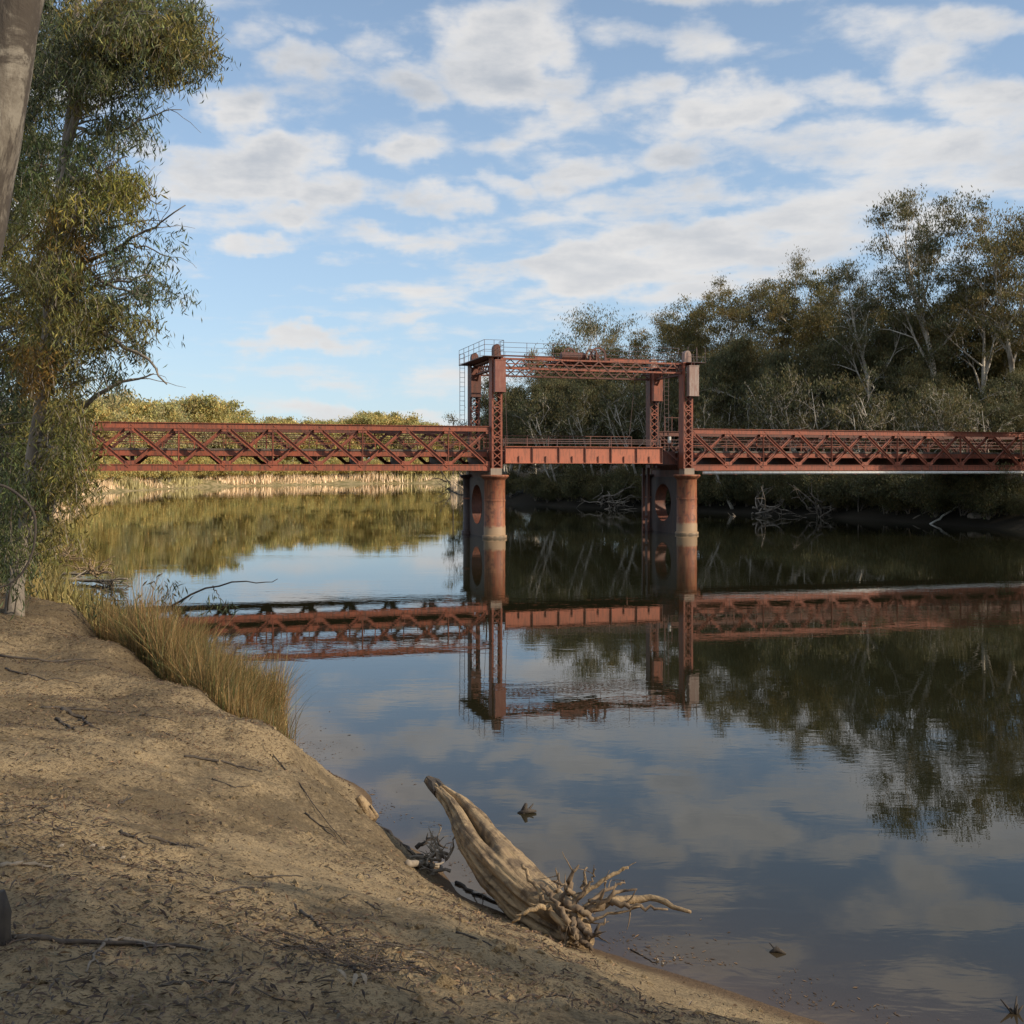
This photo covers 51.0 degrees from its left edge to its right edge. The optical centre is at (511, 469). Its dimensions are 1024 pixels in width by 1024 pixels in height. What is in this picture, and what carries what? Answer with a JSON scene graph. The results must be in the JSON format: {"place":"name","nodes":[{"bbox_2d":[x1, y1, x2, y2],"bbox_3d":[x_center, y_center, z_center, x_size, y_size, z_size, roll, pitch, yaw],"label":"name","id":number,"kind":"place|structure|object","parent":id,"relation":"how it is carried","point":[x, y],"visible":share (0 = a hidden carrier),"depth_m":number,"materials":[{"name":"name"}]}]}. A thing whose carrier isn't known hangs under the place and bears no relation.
{"place":"outdoors","nodes":[
{"label":"outdoors","id":0,"kind":"place"},
{"bbox_2d":[0,449,1023,1023],"bbox_3d":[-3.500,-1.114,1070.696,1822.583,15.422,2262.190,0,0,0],"label":"ground","id":1,"kind":"structure","parent":0,"point":[282,783],"depth_m":8.91,"materials":[{"name":"soil"}]},
{"bbox_2d":[0,889,11,945],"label":"stump","id":2,"kind":"object","parent":1,"relation":"on","point":[5,920],"visible":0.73,"depth_m":5.22,"materials":[{"name":"wood"}]},
{"bbox_2d":[0,484,36,610],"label":"arching branch","id":3,"kind":"object","parent":1,"relation":"on","point":[35,524],"visible":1,"depth_m":10.99,"materials":[{"name":"plant"}]},
{"bbox_2d":[0,0,44,260],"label":"gum tree","id":4,"kind":"object","parent":1,"relation":"on","point":[20,20],"visible":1,"depth_m":7.91,"materials":[{"name":"grey plant"}]},
{"bbox_2d":[0,0,108,593],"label":"gum tree","id":5,"kind":"object","parent":1,"relation":"on","point":[34,149],"visible":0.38,"depth_m":24.87,"materials":[{"name":"green plant"}]},
{"bbox_2d":[50,534,93,571],"bbox_3d":[-20.728,4.069,49.735,2.484,2.136,2.011,0,0,0],"label":"drift heap","id":6,"kind":"object","parent":1,"relation":"on","point":[66,553],"visible":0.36,"depth_m":50.02,"materials":[{"name":"brown wood"}]},
{"bbox_2d":[85,397,129,447],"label":"gum tree","id":7,"kind":"object","parent":1,"relation":"on","point":[108,436],"visible":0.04,"depth_m":244.44,"materials":[{"name":"green plant"}]},
{"bbox_2d":[1,505,223,636],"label":"bank grass","id":8,"kind":"structure","parent":1,"relation":"on","point":[58,589],"depth_m":28.05,"materials":[{"name":"plant"}]},
{"bbox_2d":[11,934,213,953],"bbox_3d":[-1.994,2.370,5.374,0.961,0.162,0.255,0,0,0],"label":"fallen twig","id":9,"kind":"object","parent":1,"relation":"on","point":[73,941],"visible":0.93,"depth_m":5.44,"materials":[{"name":"brown wood"}]},
{"bbox_2d":[97,393,137,456],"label":"gum tree","id":10,"kind":"object","parent":1,"relation":"on","point":[111,404],"visible":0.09,"depth_m":253.96,"materials":[{"name":"green plant"}]},
{"bbox_2d":[0,0,240,619],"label":"gum tree","id":11,"kind":"object","parent":1,"relation":"on","point":[110,45],"visible":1,"depth_m":19.98,"materials":[{"name":"green plant"}]},
{"bbox_2d":[87,396,171,456],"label":"gum tree","id":12,"kind":"object","parent":1,"relation":"on","point":[145,411],"visible":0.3,"depth_m":264.28,"materials":[{"name":"green plant"}]},
{"bbox_2d":[129,400,183,447],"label":"gum tree","id":13,"kind":"object","parent":1,"relation":"on","point":[160,420],"visible":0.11,"depth_m":269.37,"materials":[{"name":"green plant"}]},
{"bbox_2d":[136,398,184,421],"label":"gum tree","id":14,"kind":"object","parent":1,"relation":"on","point":[169,410],"visible":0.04,"depth_m":280.38,"materials":[{"name":"green plant"}]},
{"bbox_2d":[60,543,320,744],"bbox_3d":[-6.000,3.182,19.523,5.573,3.956,7.684,0,0,-7],"label":"reed bed","id":15,"kind":"object","parent":1,"relation":"on","point":[224,683],"visible":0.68,"depth_m":18.61,"materials":[{"name":"brown plant"}]},
{"bbox_2d":[156,390,234,447],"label":"gum tree","id":16,"kind":"object","parent":1,"relation":"on","point":[212,402],"visible":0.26,"depth_m":303.26,"materials":[{"name":"green plant"}]},
{"bbox_2d":[178,391,224,447],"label":"gum tree","id":17,"kind":"object","parent":1,"relation":"on","point":[203,435],"visible":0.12,"depth_m":302.18,"materials":[{"name":"green plant"}]},
{"bbox_2d":[187,396,245,457],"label":"gum tree","id":18,"kind":"object","parent":1,"relation":"on","point":[234,406],"visible":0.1,"depth_m":310.81,"materials":[{"name":"green plant"}]},
{"bbox_2d":[214,415,259,461],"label":"gum tree","id":19,"kind":"object","parent":1,"relation":"on","point":[245,419],"visible":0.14,"depth_m":316.60,"materials":[{"name":"green plant"}]},
{"bbox_2d":[44,471,462,495],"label":"dry bank grass","id":20,"kind":"structure","parent":1,"relation":"on","point":[133,482],"depth_m":304.52,"materials":[{"name":"beige plant"}]},
{"bbox_2d":[266,415,321,460],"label":"gum tree","id":21,"kind":"object","parent":1,"relation":"on","point":[289,420],"visible":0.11,"depth_m":356.64,"materials":[{"name":"green plant"}]},
{"bbox_2d":[327,412,374,462],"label":"gum tree","id":22,"kind":"object","parent":1,"relation":"on","point":[355,420],"visible":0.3,"depth_m":377.92,"materials":[{"name":"green plant"}]},
{"bbox_2d":[355,794,378,821],"bbox_3d":[-1.903,4.475,14.089,0.290,0.402,0.208,0,0,-22],"label":"broken stub","id":23,"kind":"object","parent":1,"relation":"on","point":[368,809],"visible":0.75,"depth_m":14.04,"materials":[{"name":"brown wood"}]},
{"bbox_2d":[352,409,404,458],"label":"gum tree","id":24,"kind":"object","parent":1,"relation":"on","point":[379,417],"visible":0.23,"depth_m":384.58,"materials":[{"name":"green plant"}]},
{"bbox_2d":[356,411,403,459],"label":"gum tree","id":25,"kind":"object","parent":1,"relation":"on","point":[385,441],"visible":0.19,"depth_m":381.26,"materials":[{"name":"green plant"}]},
{"bbox_2d":[0,593,795,1023],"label":"leaf litter","id":26,"kind":"object","parent":1,"relation":"on","point":[292,963],"visible":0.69,"depth_m":6.82,"materials":[{"name":"brown plant"}]},
{"bbox_2d":[374,411,421,448],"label":"gum tree","id":27,"kind":"object","parent":1,"relation":"on","point":[413,419],"visible":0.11,"depth_m":390.49,"materials":[{"name":"green plant"}]},
{"bbox_2d":[0,604,813,1023],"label":"earth clods","id":28,"kind":"object","parent":1,"relation":"on","point":[442,980],"visible":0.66,"depth_m":6.90,"materials":[{"name":"soil"}]},
{"bbox_2d":[407,825,454,874],"bbox_3d":[-1.002,4.579,12.622,0.678,0.700,0.699,0,0,-24],"label":"root tangle","id":29,"kind":"object","parent":1,"relation":"on","point":[439,854],"visible":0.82,"depth_m":12.53,"materials":[{"name":"grey wood"}]},
{"bbox_2d":[441,374,578,495],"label":"gum tree","id":30,"kind":"object","parent":1,"relation":"on","point":[484,401],"visible":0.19,"depth_m":157.38,"materials":[{"name":"green plant"}]},
{"bbox_2d":[502,469,526,497],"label":"shrub","id":31,"kind":"object","parent":1,"relation":"on","point":[508,487],"visible":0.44,"depth_m":153.89,"materials":[{"name":"green plant"}]},
{"bbox_2d":[12,339,1023,538],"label":"lattice bridge","id":32,"kind":"structure","parent":1,"relation":"on","point":[484,479],"depth_m":78.67,"materials":[{"name":"red paint"}]},
{"bbox_2d":[483,365,665,463],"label":"lift span","id":33,"kind":"object","parent":32,"relation":"hanging from","point":[548,454],"visible":0.91,"depth_m":76.98,"materials":[{"name":"paint"}]},
{"bbox_2d":[507,346,552,473],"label":"gum tree","id":34,"kind":"object","parent":1,"relation":"on","point":[526,382],"visible":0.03,"depth_m":168.93,"materials":[{"name":"green plant"}]},
{"bbox_2d":[508,469,555,500],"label":"shrub","id":35,"kind":"object","parent":1,"relation":"on","point":[530,483],"visible":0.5,"depth_m":143.62,"materials":[{"name":"green plant"}]},
{"bbox_2d":[488,372,600,477],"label":"gum tree","id":36,"kind":"object","parent":1,"relation":"on","point":[514,426],"visible":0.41,"depth_m":145.05,"materials":[{"name":"green plant"}]},
{"bbox_2d":[508,384,586,499],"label":"gum tree","id":37,"kind":"object","parent":1,"relation":"on","point":[527,409],"visible":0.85,"depth_m":138.21,"materials":[{"name":"green plant"}]},
{"bbox_2d":[533,472,568,500],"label":"shrub","id":38,"kind":"object","parent":1,"relation":"on","point":[552,487],"visible":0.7,"depth_m":139.76,"materials":[{"name":"green plant"}]},
{"bbox_2d":[424,775,690,952],"bbox_3d":[-0.036,4.316,11.495,3.879,1.101,1.264,0,0,45],"label":"driftwood log","id":39,"kind":"object","parent":1,"relation":"on","point":[516,884],"visible":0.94,"depth_m":11.08,"materials":[{"name":"beige wood"}]},
{"bbox_2d":[547,464,601,501],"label":"shrub","id":40,"kind":"object","parent":1,"relation":"on","point":[573,481],"visible":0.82,"depth_m":134.77,"materials":[{"name":"green plant"}]},
{"bbox_2d":[519,332,640,466],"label":"gum tree","id":41,"kind":"object","parent":1,"relation":"on","point":[557,348],"visible":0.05,"depth_m":156.98,"materials":[{"name":"green plant"}]},
{"bbox_2d":[550,380,624,476],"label":"gum tree","id":42,"kind":"object","parent":1,"relation":"on","point":[571,406],"visible":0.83,"depth_m":134.03,"materials":[{"name":"green plant"}]},
{"bbox_2d":[538,368,644,476],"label":"gum tree","id":43,"kind":"object","parent":1,"relation":"on","point":[572,386],"visible":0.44,"depth_m":139.45,"materials":[{"name":"green plant"}]},
{"bbox_2d":[580,468,619,501],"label":"shrub","id":44,"kind":"object","parent":1,"relation":"on","point":[597,486],"visible":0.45,"depth_m":132.64,"materials":[{"name":"green plant"}]},
{"bbox_2d":[547,304,654,357],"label":"gum tree","id":45,"kind":"object","parent":1,"relation":"on","point":[583,334],"visible":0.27,"depth_m":184.04,"materials":[{"name":"green plant"}]},
{"bbox_2d":[564,302,653,465],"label":"gum tree","id":46,"kind":"object","parent":1,"relation":"on","point":[594,330],"visible":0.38,"depth_m":177.10,"materials":[{"name":"green plant"}]},
{"bbox_2d":[577,481,640,509],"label":"snag","id":47,"kind":"object","parent":1,"relation":"on","point":[609,502],"visible":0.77,"depth_m":127.84,"materials":[{"name":"grey plant"}]},
{"bbox_2d":[586,328,654,465],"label":"gum tree","id":48,"kind":"object","parent":1,"relation":"on","point":[614,350],"visible":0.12,"depth_m":155.91,"materials":[{"name":"green plant"}]},
{"bbox_2d":[601,464,645,502],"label":"shrub","id":49,"kind":"object","parent":1,"relation":"on","point":[622,478],"visible":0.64,"depth_m":128.83,"materials":[{"name":"green plant"}]},
{"bbox_2d":[583,368,676,473],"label":"gum tree","id":50,"kind":"object","parent":1,"relation":"on","point":[607,401],"visible":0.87,"depth_m":128.16,"materials":[{"name":"green plant"}]},
{"bbox_2d":[602,368,686,472],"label":"gum tree","id":51,"kind":"object","parent":1,"relation":"on","point":[641,435],"visible":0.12,"depth_m":136.77,"materials":[{"name":"green plant"}]},
{"bbox_2d":[620,382,698,450],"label":"gum tree","id":52,"kind":"object","parent":1,"relation":"on","point":[639,403],"visible":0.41,"depth_m":126.89,"materials":[{"name":"green plant"}]},
{"bbox_2d":[622,302,708,386],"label":"gum tree","id":53,"kind":"object","parent":1,"relation":"on","point":[664,346],"visible":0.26,"depth_m":148.96,"materials":[{"name":"green plant"}]},
{"bbox_2d":[651,291,747,385],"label":"gum tree","id":54,"kind":"object","parent":1,"relation":"on","point":[687,339],"visible":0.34,"depth_m":143.16,"materials":[{"name":"green plant"}]},
{"bbox_2d":[625,333,783,450],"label":"gum tree","id":55,"kind":"object","parent":1,"relation":"on","point":[739,359],"visible":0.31,"depth_m":127.38,"materials":[{"name":"green plant"}]},
{"bbox_2d":[697,471,728,505],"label":"shrub","id":56,"kind":"object","parent":1,"relation":"on","point":[704,494],"visible":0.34,"depth_m":120.57,"materials":[{"name":"green plant"}]},
{"bbox_2d":[674,389,752,508],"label":"gum tree","id":57,"kind":"object","parent":1,"relation":"on","point":[695,416],"visible":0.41,"depth_m":118.42,"materials":[{"name":"green plant"}]},
{"bbox_2d":[697,472,755,505],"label":"shrub","id":58,"kind":"object","parent":1,"relation":"on","point":[726,482],"visible":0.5,"depth_m":118.00,"materials":[{"name":"green plant"}]},
{"bbox_2d":[697,275,790,387],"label":"gum tree","id":59,"kind":"object","parent":1,"relation":"on","point":[735,313],"visible":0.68,"depth_m":138.14,"materials":[{"name":"green plant"}]},
{"bbox_2d":[693,382,798,503],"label":"gum tree","id":60,"kind":"object","parent":1,"relation":"on","point":[737,420],"visible":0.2,"depth_m":123.28,"materials":[{"name":"green plant"}]},
{"bbox_2d":[725,474,780,506],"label":"shrub","id":61,"kind":"object","parent":1,"relation":"on","point":[743,487],"visible":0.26,"depth_m":117.15,"materials":[{"name":"green plant"}]},
{"bbox_2d":[695,370,811,450],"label":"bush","id":62,"kind":"object","parent":1,"relation":"on","point":[716,390],"visible":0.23,"depth_m":123.13,"materials":[{"name":"green plant"}]},
{"bbox_2d":[686,329,829,450],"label":"gum tree","id":63,"kind":"object","parent":1,"relation":"on","point":[744,342],"visible":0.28,"depth_m":126.28,"materials":[{"name":"green plant"}]},
{"bbox_2d":[728,485,797,515],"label":"snag","id":64,"kind":"object","parent":1,"relation":"on","point":[766,511],"visible":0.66,"depth_m":109.75,"materials":[{"name":"grey plant"}]},
{"bbox_2d":[714,246,824,357],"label":"gum tree","id":65,"kind":"object","parent":1,"relation":"on","point":[799,265],"visible":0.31,"depth_m":137.51,"materials":[{"name":"green plant"}]},
{"bbox_2d":[739,474,803,509],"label":"shrub","id":66,"kind":"object","parent":1,"relation":"on","point":[779,486],"visible":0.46,"depth_m":112.87,"materials":[{"name":"green plant"}]},
{"bbox_2d":[742,357,832,450],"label":"shrub","id":67,"kind":"object","parent":1,"relation":"on","point":[784,388],"visible":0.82,"depth_m":113.17,"materials":[{"name":"green plant"}]},
{"bbox_2d":[737,263,861,392],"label":"gum tree","id":68,"kind":"object","parent":1,"relation":"on","point":[784,326],"visible":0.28,"depth_m":134.16,"materials":[{"name":"green plant"}]},
{"bbox_2d":[776,474,830,509],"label":"shrub","id":69,"kind":"object","parent":1,"relation":"on","point":[793,495],"visible":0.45,"depth_m":110.84,"materials":[{"name":"green plant"}]},
{"bbox_2d":[734,366,878,451],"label":"shrub","id":70,"kind":"object","parent":1,"relation":"on","point":[824,385],"visible":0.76,"depth_m":112.66,"materials":[{"name":"green plant"}]},
{"bbox_2d":[749,335,867,451],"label":"shrub","id":71,"kind":"object","parent":1,"relation":"on","point":[816,357],"visible":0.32,"depth_m":120.86,"materials":[{"name":"green plant"}]},
{"bbox_2d":[788,482,837,517],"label":"snag","id":72,"kind":"object","parent":1,"relation":"on","point":[817,507],"visible":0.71,"depth_m":106.62,"materials":[{"name":"grey plant"}]},
{"bbox_2d":[789,474,849,510],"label":"shrub","id":73,"kind":"object","parent":1,"relation":"on","point":[818,486],"visible":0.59,"depth_m":107.45,"materials":[{"name":"green plant"}]},
{"bbox_2d":[783,282,903,402],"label":"gum tree","id":74,"kind":"object","parent":1,"relation":"on","point":[814,323],"visible":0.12,"depth_m":128.15,"materials":[{"name":"green plant"}]},
{"bbox_2d":[815,474,878,511],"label":"shrub","id":75,"kind":"object","parent":1,"relation":"on","point":[841,491],"visible":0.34,"depth_m":104.99,"materials":[{"name":"green plant"}]},
{"bbox_2d":[796,400,905,504],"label":"gum tree","id":76,"kind":"object","parent":1,"relation":"on","point":[862,416],"visible":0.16,"depth_m":111.97,"materials":[{"name":"green plant"}]},
{"bbox_2d":[801,339,903,416],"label":"gum tree","id":77,"kind":"object","parent":1,"relation":"on","point":[853,378],"visible":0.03,"depth_m":123.35,"materials":[{"name":"green plant"}]},
{"bbox_2d":[814,395,894,451],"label":"shrub","id":78,"kind":"object","parent":1,"relation":"on","point":[845,419],"visible":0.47,"depth_m":108.73,"materials":[{"name":"green plant"}]},
{"bbox_2d":[810,256,934,407],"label":"gum tree","id":79,"kind":"object","parent":1,"relation":"on","point":[855,311],"visible":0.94,"depth_m":118.39,"materials":[{"name":"green plant"}]},
{"bbox_2d":[833,360,922,450],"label":"shrub","id":80,"kind":"object","parent":1,"relation":"on","point":[851,390],"visible":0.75,"depth_m":107.86,"materials":[{"name":"green plant"}]},
{"bbox_2d":[840,474,924,513],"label":"shrub","id":81,"kind":"object","parent":1,"relation":"on","point":[873,485],"visible":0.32,"depth_m":99.92,"materials":[{"name":"green plant"}]},
{"bbox_2d":[865,474,926,513],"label":"shrub","id":82,"kind":"object","parent":1,"relation":"on","point":[900,505],"visible":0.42,"depth_m":98.62,"materials":[{"name":"green plant"}]},
{"bbox_2d":[825,303,994,407],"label":"gum tree","id":83,"kind":"object","parent":1,"relation":"on","point":[888,374],"visible":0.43,"depth_m":118.34,"materials":[{"name":"green plant"}]},
{"bbox_2d":[883,474,966,516],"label":"shrub","id":84,"kind":"object","parent":1,"relation":"on","point":[930,503],"visible":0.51,"depth_m":94.31,"materials":[{"name":"green plant"}]},
{"bbox_2d":[886,388,964,474],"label":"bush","id":85,"kind":"object","parent":1,"relation":"on","point":[911,410],"visible":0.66,"depth_m":99.05,"materials":[{"name":"green plant"}]},
{"bbox_2d":[866,359,1000,451],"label":"shrub","id":86,"kind":"object","parent":1,"relation":"on","point":[915,374],"visible":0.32,"depth_m":111.53,"materials":[{"name":"green plant"}]},
{"bbox_2d":[850,183,1023,377],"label":"gum tree","id":87,"kind":"object","parent":1,"relation":"on","point":[917,294],"visible":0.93,"depth_m":114.31,"materials":[{"name":"green plant"}]},
{"bbox_2d":[872,285,1022,401],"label":"gum tree","id":88,"kind":"object","parent":1,"relation":"on","point":[992,372],"visible":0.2,"depth_m":118.71,"materials":[{"name":"green plant"}]},
{"bbox_2d":[902,375,1021,451],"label":"shrub","id":89,"kind":"object","parent":1,"relation":"on","point":[936,400],"visible":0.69,"depth_m":98.65,"materials":[{"name":"green plant"}]},
{"bbox_2d":[909,253,1023,395],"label":"gum tree","id":90,"kind":"object","parent":1,"relation":"on","point":[984,354],"visible":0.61,"depth_m":113.05,"materials":[{"name":"green plant"}]},
{"bbox_2d":[918,394,1021,451],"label":"shrub","id":91,"kind":"object","parent":1,"relation":"on","point":[1005,408],"visible":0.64,"depth_m":96.82,"materials":[{"name":"green plant"}]},
{"bbox_2d":[918,451,1021,515],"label":"shrub","id":92,"kind":"object","parent":1,"relation":"on","point":[937,478],"visible":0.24,"depth_m":91.44,"materials":[{"name":"green plant"}]},
{"bbox_2d":[924,361,1023,429],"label":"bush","id":93,"kind":"object","parent":1,"relation":"on","point":[1016,377],"visible":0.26,"depth_m":105.24,"materials":[{"name":"green plant"}]},
{"bbox_2d":[932,459,1023,519],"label":"shrub","id":94,"kind":"object","parent":1,"relation":"on","point":[996,488],"visible":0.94,"depth_m":88.36,"materials":[{"name":"green plant"}]},
{"bbox_2d":[939,190,1023,387],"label":"gum tree","id":95,"kind":"object","parent":1,"relation":"on","point":[1014,245],"visible":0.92,"depth_m":109.45,"materials":[{"name":"green plant"}]},
{"bbox_2d":[976,398,1023,476],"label":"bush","id":96,"kind":"object","parent":1,"relation":"on","point":[992,423],"visible":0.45,"depth_m":99.70,"materials":[{"name":"green plant"}]},
{"bbox_2d":[976,320,1023,391],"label":"gum tree","id":97,"kind":"object","parent":1,"relation":"on","point":[1019,362],"visible":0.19,"depth_m":116.93,"materials":[{"name":"green plant"}]},
{"bbox_2d":[1001,494,1023,515],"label":"shrub","id":98,"kind":"object","parent":1,"relation":"on","point":[1015,506],"visible":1,"depth_m":86.77,"materials":[{"name":"green plant"}]},
{"bbox_2d":[0,0,1023,459],"label":"sky","id":99,"kind":"structure","parent":0,"point":[378,192],"materials":[{"name":"blue"}]},
{"bbox_2d":[51,483,1023,1023],"bbox_3d":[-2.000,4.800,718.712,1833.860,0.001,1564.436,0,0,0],"label":"river water","id":100,"kind":"structure","parent":0,"point":[745,739],"depth_m":22.26,"materials":[{"name":"liquid"}]},
{"bbox_2d":[73,556,116,578],"bbox_3d":[-17.906,4.190,45.953,1.819,1.115,1.806,0,0,-15],"label":"drift heap","id":101,"kind":"object","parent":100,"relation":"in","point":[91,570],"visible":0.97,"depth_m":45.99,"materials":[{"name":"brown wood"}]},
{"bbox_2d":[77,573,276,622],"bbox_3d":[-6.645,2.653,21.464,4.675,1.261,1.491,0,0,9],"label":"leafy branch","id":102,"kind":"object","parent":100,"relation":"in","point":[175,603],"visible":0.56,"depth_m":21.37,"materials":[{"name":"green plant"}]},
{"bbox_2d":[218,650,938,1023],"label":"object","id":103,"kind":"object","parent":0,"point":[662,942],"depth_m":10.78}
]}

